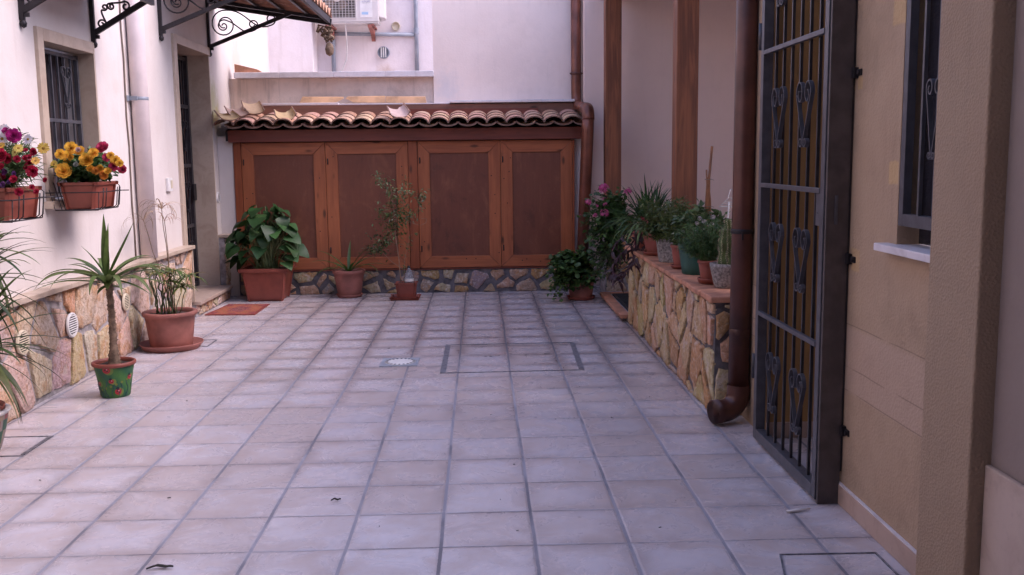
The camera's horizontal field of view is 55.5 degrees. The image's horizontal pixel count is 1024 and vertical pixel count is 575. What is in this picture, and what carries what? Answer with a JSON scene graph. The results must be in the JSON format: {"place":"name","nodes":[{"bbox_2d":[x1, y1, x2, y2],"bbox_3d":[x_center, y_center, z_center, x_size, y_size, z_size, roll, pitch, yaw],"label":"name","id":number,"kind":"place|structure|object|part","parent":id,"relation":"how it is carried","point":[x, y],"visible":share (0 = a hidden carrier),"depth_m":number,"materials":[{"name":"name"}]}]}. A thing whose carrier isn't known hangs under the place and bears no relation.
{"place":"outdoors","nodes":[
{"label":"outdoors","id":0,"kind":"place"},
{"bbox_2d":[0,284,910,574],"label":"courtyard floor","id":1,"kind":"structure","parent":0,"point":[290,420],"depth_m":4.42,"materials":[{"name":"tile"}]},
{"bbox_2d":[0,436,52,456],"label":"tile hatch frame","id":2,"kind":"object","parent":1,"relation":"on","point":[36,445],"visible":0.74,"depth_m":4.75,"materials":[{"name":"metal"}]},
{"bbox_2d":[0,216,75,449],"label":"potted plant","id":3,"kind":"object","parent":1,"relation":"on","point":[5,377],"visible":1,"depth_m":4.47,"materials":[{"name":"green plant"}]},
{"bbox_2d":[36,214,184,398],"bbox_3d":[-2.317,0.106,5.668,0.874,1.070,0.664,-1,8,-2],"label":"potted plant","id":4,"kind":"object","parent":1,"relation":"on","point":[114,373],"visible":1,"depth_m":5.64,"materials":[{"name":"green plant"}]},
{"bbox_2d":[0,0,269,422],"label":"house facade","id":5,"kind":"structure","parent":1,"relation":"on","point":[61,81],"depth_m":6.80,"materials":[{"name":"white paint"}]},
{"bbox_2d":[16,330,29,354],"bbox_3d":[-2.677,0.302,5.332,0.017,0.140,0.140,-1,8,-2],"label":"vent grille","id":6,"kind":"object","parent":5,"relation":"attached to","point":[23,340],"visible":0.87,"depth_m":5.32,"materials":[{"name":"beige plastic"}]},
{"bbox_2d":[0,124,54,222],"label":"flower box","id":7,"kind":"object","parent":5,"relation":"attached to","point":[18,201],"visible":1,"depth_m":4.81,"materials":[{"name":"plastic"}]},
{"bbox_2d":[45,54,67,197],"bbox_3d":[-3.008,-1.042,6.220,0.010,0.945,0.740,-1,8,-2],"label":"window pane","id":8,"kind":"structure","parent":5,"relation":"in","point":[46,55],"depth_m":6.42,"materials":[{"name":"glass"}]},
{"bbox_2d":[33,26,101,201],"bbox_3d":[-2.862,-1.078,6.190,0.142,1.030,0.860,-1,8,-2],"label":"window frame","id":9,"kind":"structure","parent":5,"relation":"in","point":[85,51],"depth_m":6.20,"materials":[{"name":"beige stone"}]},
{"bbox_2d":[66,312,77,337],"bbox_3d":[-2.699,0.230,5.978,0.017,0.154,0.154,-1,8,-2],"label":"vent grille","id":10,"kind":"object","parent":5,"relation":"attached to","point":[72,325],"visible":1,"depth_m":5.96,"materials":[{"name":"white plastic"}]},
{"bbox_2d":[18,0,154,47],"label":"window canopy","id":11,"kind":"object","parent":5,"relation":"attached to","point":[24,9],"visible":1,"depth_m":6.53,"materials":[{"name":"metal"}]},
{"bbox_2d":[45,141,128,210],"bbox_3d":[-2.561,-0.687,5.977,0.519,0.414,0.540,-1,8,-2],"label":"flower box","id":12,"kind":"object","parent":5,"relation":"attached to","point":[90,168],"visible":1,"depth_m":5.85,"materials":[{"name":"plastic"}]},
{"bbox_2d":[122,293,129,310],"bbox_3d":[-2.729,0.103,6.888,0.016,0.124,0.124,-1,8,-2],"label":"vent grille","id":13,"kind":"object","parent":5,"relation":"attached to","point":[126,301],"visible":1,"depth_m":6.87,"materials":[{"name":"beige plastic"}]},
{"bbox_2d":[119,0,136,258],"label":"cable","id":14,"kind":"object","parent":5,"relation":"attached to","point":[127,130],"visible":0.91,"depth_m":7.19,"materials":[{"name":"beige plastic"}]},
{"bbox_2d":[125,0,157,257],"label":"wall pipe","id":15,"kind":"object","parent":5,"relation":"attached to","point":[138,98],"depth_m":7.27,"materials":[{"name":"white metal"}]},
{"bbox_2d":[166,178,172,190],"bbox_3d":[-2.854,-0.858,8.113,0.029,0.110,0.110,-1,8,-2],"label":"door intercom","id":16,"kind":"object","parent":5,"relation":"attached to","point":[169,184],"depth_m":8.08,"materials":[{"name":"white plastic"}]},
{"bbox_2d":[216,192,220,202],"bbox_3d":[-2.910,-0.894,9.656,0.016,0.110,0.110,-1,8,-2],"label":"vent grille","id":17,"kind":"object","parent":5,"relation":"attached to","point":[218,197],"visible":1,"depth_m":9.63,"materials":[{"name":"white plastic"}]},
{"bbox_2d":[157,0,331,56],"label":"door canopy","id":18,"kind":"object","parent":5,"relation":"attached to","point":[316,11],"visible":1,"depth_m":9.34,"materials":[{"name":"metal"}]},
{"bbox_2d":[316,24,334,55],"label":"hanging clump","id":19,"kind":"object","parent":18,"relation":"hanging from","point":[325,31],"visible":1,"depth_m":9.66,"materials":[{"name":"brown plant"}]},
{"bbox_2d":[146,564,173,569],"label":"dry leaf","id":20,"kind":"object","parent":1,"relation":"on","point":[160,565],"visible":1,"depth_m":3.29,"materials":[{"name":"plant"}]},
{"bbox_2d":[123,198,209,352],"bbox_3d":[-2.512,-0.100,7.091,0.537,1.100,0.451,3,9,26],"label":"potted plant","id":21,"kind":"object","parent":1,"relation":"on","point":[170,328],"visible":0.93,"depth_m":7.04,"materials":[{"name":"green plant"}]},
{"bbox_2d":[205,304,269,314],"bbox_3d":[-2.515,0.201,8.943,0.450,0.010,0.650,-1,8,-2],"label":"doormat","id":22,"kind":"object","parent":1,"relation":"on","point":[241,309],"visible":1,"depth_m":8.90,"materials":[{"name":"fabric"}]},
{"bbox_2d":[224,204,308,301],"bbox_3d":[-2.405,-0.352,9.509,0.849,0.950,0.592,-1,8,-2],"label":"potted plant","id":23,"kind":"object","parent":1,"relation":"on","point":[266,276],"visible":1,"depth_m":9.43,"materials":[{"name":"green plant"}]},
{"bbox_2d":[229,71,433,108],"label":"terrace parapet","id":24,"kind":"structure","parent":1,"relation":"on","point":[269,87],"depth_m":10.21,"materials":[{"name":"paint"}]},
{"bbox_2d":[234,64,261,72],"bbox_3d":[-2.748,-2.290,10.180,0.280,0.087,0.120,-1,8,-2],"label":"brick wedge","id":25,"kind":"object","parent":24,"relation":"on","point":[238,68],"visible":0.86,"depth_m":10.12,"materials":[{"name":"brick"}]},
{"bbox_2d":[313,240,385,297],"bbox_3d":[-1.602,-0.181,9.630,0.804,0.561,0.476,-1,8,-2],"label":"potted plant","id":26,"kind":"object","parent":1,"relation":"on","point":[349,280],"visible":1,"depth_m":9.59,"materials":[{"name":"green plant"}]},
{"bbox_2d":[268,0,432,71],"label":"terrace house","id":27,"kind":"structure","parent":1,"relation":"on","point":[297,46],"depth_m":12.52,"materials":[{"name":"white paint"}]},
{"bbox_2d":[316,0,386,41],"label":"air conditioner","id":28,"kind":"object","parent":27,"relation":"attached to","point":[371,14],"visible":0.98,"depth_m":12.04,"materials":[{"name":"white metal"}]},
{"bbox_2d":[341,24,347,70],"bbox_3d":[-2.161,-2.985,12.380,0.170,0.673,0.485,-7,10,-39],"label":"drain hose","id":29,"kind":"object","parent":28,"relation":"attached to","point":[346,48],"visible":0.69,"depth_m":12.39,"materials":[{"name":"white plastic"}]},
{"bbox_2d":[330,0,418,71],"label":"conduit","id":30,"kind":"object","parent":27,"relation":"attached to","point":[414,35],"visible":0.66,"depth_m":12.48,"materials":[{"name":"grey plastic"}]},
{"bbox_2d":[377,46,389,58],"bbox_3d":[-1.655,-3.028,12.537,0.156,0.155,0.044,-1,8,-2],"label":"wall vent","id":31,"kind":"object","parent":27,"relation":"attached to","point":[383,52],"depth_m":12.54,"materials":[{"name":"white plastic"}]},
{"bbox_2d":[392,22,399,30],"bbox_3d":[-1.492,-3.358,12.503,0.110,0.109,0.035,-1,8,-2],"label":"wall vent","id":32,"kind":"object","parent":27,"relation":"attached to","point":[395,26],"depth_m":12.51,"materials":[{"name":"beige plastic"}]},
{"bbox_2d":[359,171,430,300],"bbox_3d":[-1.133,-0.506,9.417,0.733,1.251,0.273,-1,8,-2],"label":"potted plant","id":33,"kind":"object","parent":1,"relation":"on","point":[405,291],"visible":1,"depth_m":9.40,"materials":[{"name":"green plant"}]},
{"bbox_2d":[404,266,413,282],"bbox_3d":[-1.005,-0.128,9.492,0.091,0.171,0.091,-1,8,-2],"label":"plastic bottle","id":34,"kind":"object","parent":33,"relation":"on","point":[408,276],"visible":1,"depth_m":9.46,"materials":[{"name":"white"}]},
{"bbox_2d":[213,99,581,295],"bbox_3d":[-1.053,-0.935,9.982,3.705,1.954,0.824,-1,8,-2],"label":"garden cupboard","id":35,"kind":"object","parent":1,"relation":"on","point":[501,181],"visible":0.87,"depth_m":9.81,"materials":[{"name":"wood"}]},
{"bbox_2d":[214,110,239,120],"bbox_3d":[-2.781,-1.677,9.478,0.214,0.116,0.240,-5,9,-30],"label":"loose roof tile","id":36,"kind":"object","parent":35,"relation":"on","point":[234,115],"visible":1,"depth_m":9.46,"materials":[{"name":"ceramic"}]},
{"bbox_2d":[224,106,248,116],"bbox_3d":[-2.740,-1.746,9.654,0.214,0.124,0.239,-4,9,-26],"label":"loose roof tile","id":37,"kind":"object","parent":35,"relation":"on","point":[241,112],"visible":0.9,"depth_m":9.65,"materials":[{"name":"ceramic"}]},
{"bbox_2d":[241,100,264,114],"bbox_3d":[-2.620,-1.816,9.817,0.214,0.154,0.233,-4,8,-24],"label":"loose roof tile","id":38,"kind":"object","parent":35,"relation":"on","point":[257,108],"visible":0.98,"depth_m":9.81,"materials":[{"name":"ceramic"}]},
{"bbox_2d":[273,106,296,120],"bbox_3d":[-2.240,-1.716,9.581,0.215,0.151,0.209,-4,8,-20],"label":"loose roof tile","id":39,"kind":"object","parent":35,"relation":"on","point":[291,113],"visible":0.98,"depth_m":9.56,"materials":[{"name":"ceramic"}]},
{"bbox_3d":[-2.275,-0.811,9.783,0.828,1.274,0.053,-1,8,-2],"label":"door","id":40,"kind":"part","parent":35,"relation":"part of","materials":[{"name":"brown wood"}]},
{"bbox_2d":[299,97,343,102],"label":"clay slab","id":41,"kind":"structure","parent":35,"relation":"on","point":[319,99],"depth_m":10.14,"materials":[{"name":"beige ceramic"}]},
{"bbox_2d":[346,96,384,102],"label":"clay slab","id":42,"kind":"structure","parent":35,"relation":"on","point":[370,99],"depth_m":10.16,"materials":[{"name":"beige ceramic"}]},
{"bbox_3d":[-1.447,-0.824,9.809,0.820,1.274,0.053,-1,8,-2],"label":"door","id":43,"kind":"part","parent":35,"relation":"part of","materials":[{"name":"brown wood"}]},
{"bbox_2d":[387,102,410,117],"bbox_3d":[-1.129,-1.749,9.601,0.215,0.164,0.207,-3,8,-20],"label":"loose roof tile","id":44,"kind":"object","parent":35,"relation":"on","point":[403,110],"visible":1,"depth_m":9.59,"materials":[{"name":"ceramic"}]},
{"bbox_2d":[386,96,425,102],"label":"clay slab","id":45,"kind":"structure","parent":35,"relation":"on","point":[406,99],"depth_m":10.17,"materials":[{"name":"beige ceramic"}]},
{"bbox_3d":[-0.527,-0.839,9.837,0.826,1.274,0.053,-1,8,-2],"label":"door","id":46,"kind":"part","parent":35,"relation":"part of","materials":[{"name":"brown wood"}]},
{"bbox_3d":[0.251,-0.851,9.862,0.723,1.274,0.053,-1,8,-2],"label":"door","id":47,"kind":"part","parent":35,"relation":"part of","materials":[{"name":"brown wood"}]},
{"bbox_2d":[379,357,419,366],"bbox_3d":[-0.755,0.501,6.569,0.255,0.008,0.260,-1,8,-2],"label":"floor drain","id":48,"kind":"object","parent":1,"relation":"on","point":[389,362],"visible":1,"depth_m":6.54,"materials":[{"name":"silver metal"}]},
{"bbox_2d":[432,0,581,139],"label":"garden wall","id":49,"kind":"structure","parent":1,"relation":"on","point":[501,49],"depth_m":10.19,"materials":[{"name":"white paint"}]},
{"bbox_2d":[570,0,594,255],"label":"copper downpipe","id":50,"kind":"object","parent":49,"relation":"attached to","point":[586,109],"visible":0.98,"depth_m":9.67,"materials":[{"name":"brown metal"}]},
{"bbox_2d":[440,342,584,372],"bbox_3d":[0.000,0.476,6.707,0.955,0.004,0.960,-1,8,-2],"label":"manhole frame","id":51,"kind":"object","parent":1,"relation":"on","point":[572,344],"visible":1,"depth_m":6.63,"materials":[{"name":"metal"}]},
{"bbox_2d":[545,244,602,301],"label":"potted plant","id":52,"kind":"object","parent":1,"relation":"on","point":[574,271],"visible":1,"depth_m":9.17,"materials":[{"name":"green plant"}]},
{"bbox_2d":[600,291,628,320],"bbox_3d":[1.599,0.144,8.803,1.458,0.062,1.505,-1,8,-2],"label":"porch step","id":53,"kind":"object","parent":1,"relation":"on","point":[615,305],"visible":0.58,"depth_m":8.66,"materials":[{"name":"ceramic"}]},
{"bbox_2d":[576,183,632,286],"bbox_3d":[0.867,-0.480,8.895,0.574,0.960,0.788,-1,8,-2],"label":"potted plant","id":54,"kind":"object","parent":53,"relation":"on","point":[609,203],"visible":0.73,"depth_m":8.88,"materials":[{"name":"green plant"}]},
{"bbox_2d":[582,0,735,285],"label":"porch wall","id":55,"kind":"structure","parent":1,"relation":"on","point":[646,88],"depth_m":10.08,"materials":[{"name":"white paint"}]},
{"bbox_2d":[600,227,731,290],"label":"porch back parapet","id":56,"kind":"structure","parent":1,"relation":"on","point":[603,285],"depth_m":9.56,"materials":[{"name":"stone"}]},
{"bbox_2d":[604,0,621,195],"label":"porch pillar","id":57,"kind":"structure","parent":56,"relation":"on","point":[612,80],"depth_m":9.47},
{"bbox_2d":[625,245,741,414],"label":"porch parapet","id":58,"kind":"structure","parent":1,"relation":"on","point":[678,320],"depth_m":5.81,"materials":[{"name":"stone"}]},
{"bbox_2d":[605,218,644,293],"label":"potted plant","id":59,"kind":"object","parent":58,"relation":"on","point":[613,277],"visible":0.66,"depth_m":7.48,"materials":[{"name":"green plant"}]},
{"bbox_2d":[600,175,670,255],"bbox_3d":[1.011,-0.551,7.262,0.848,0.598,0.800,-1,8,-2],"label":"potted plant","id":60,"kind":"object","parent":58,"relation":"on","point":[651,248],"visible":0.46,"depth_m":7.18,"materials":[{"name":"green plant"}]},
{"bbox_2d":[629,196,687,262],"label":"potted plant","id":61,"kind":"object","parent":58,"relation":"on","point":[664,250],"visible":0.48,"depth_m":6.64,"materials":[{"name":"green plant"}]},
{"bbox_2d":[654,195,704,268],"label":"potted plant","id":62,"kind":"object","parent":58,"relation":"on","point":[668,225],"visible":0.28,"depth_m":6.28,"materials":[{"name":"green plant"}]},
{"bbox_2d":[671,0,698,210],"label":"porch pillar","id":63,"kind":"structure","parent":58,"relation":"on","point":[685,89],"depth_m":6.94,"materials":[{"name":"brown wood"}]},
{"bbox_2d":[672,212,725,283],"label":"potted plant","id":64,"kind":"object","parent":58,"relation":"on","point":[703,247],"visible":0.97,"depth_m":5.53,"materials":[{"name":"green plant"}]},
{"bbox_2d":[669,200,731,274],"bbox_3d":[1.177,-0.313,6.017,0.388,0.456,0.359,3,9,28],"label":"potted plant","id":65,"kind":"object","parent":58,"relation":"on","point":[689,266],"visible":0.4,"depth_m":5.96,"materials":[{"name":"green plant"}]},
{"bbox_2d":[704,146,712,219],"bbox_3d":[1.230,-0.571,6.054,0.062,0.610,0.080,-1,8,-2],"label":"cane bundle","id":66,"kind":"object","parent":65,"relation":"in","point":[708,198],"visible":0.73,"depth_m":6.06,"materials":[{"name":"brown wood"}]},
{"bbox_2d":[710,218,731,288],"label":"potted cactus","id":67,"kind":"object","parent":58,"relation":"on","point":[720,268],"visible":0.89,"depth_m":5.36,"materials":[{"name":"plant"}]},
{"bbox_2d":[719,189,731,217],"bbox_3d":[1.254,-0.305,5.654,0.110,0.532,0.009,-1,8,-2],"label":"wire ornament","id":68,"kind":"object","parent":58,"relation":"on","point":[728,204],"visible":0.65,"depth_m":5.63,"materials":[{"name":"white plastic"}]},
{"bbox_2d":[786,508,809,512],"bbox_3d":[1.102,0.856,3.748,0.104,0.012,0.022,-3,8,-15],"label":"pale stick","id":69,"kind":"object","parent":1,"relation":"on","point":[795,510],"visible":1,"depth_m":3.74,"materials":[{"name":"white plastic"}]},
{"bbox_2d":[779,552,898,574],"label":"tile hatch frame","id":70,"kind":"object","parent":1,"relation":"on","point":[876,553],"visible":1,"depth_m":3.35,"materials":[{"name":"metal"}]},
{"bbox_2d":[742,0,941,574],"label":"wall","id":71,"kind":"structure","parent":1,"relation":"on","point":[896,89],"depth_m":3.42,"materials":[{"name":"beige stone"}]},
{"bbox_2d":[707,0,758,423],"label":"brown downpipe","id":72,"kind":"object","parent":71,"relation":"attached to","point":[732,405],"visible":0.99,"depth_m":4.83,"materials":[{"name":"metal"}]},
{"bbox_2d":[751,0,861,503],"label":"iron gate","id":73,"kind":"structure","parent":71,"relation":"attached to","point":[832,210],"depth_m":3.87,"materials":[{"name":"grey metal"}]},
{"bbox_2d":[919,0,940,245],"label":"window pane","id":74,"kind":"structure","parent":71,"relation":"in","point":[924,235],"depth_m":3.18,"materials":[{"name":"grey glass"}]},
{"bbox_2d":[915,0,1016,574],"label":"passage pier","id":75,"kind":"structure","parent":1,"relation":"on","point":[976,58],"depth_m":2.67,"materials":[{"name":"beige paint"}]},
{"bbox_2d":[979,0,1023,574],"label":"passage wall","id":76,"kind":"structure","parent":1,"relation":"on","point":[1002,545],"depth_m":2.53,"materials":[{"name":"grey paint"}]},
{"bbox_2d":[612,293,628,310],"bbox_3d":[1.275,0.128,8.717,0.610,0.021,1.090,-1,8,-2],"label":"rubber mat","id":77,"kind":"object","parent":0,"point":[622,299],"visible":0.26,"depth_m":8.87,"materials":[{"name":"black rubber"}]}
]}

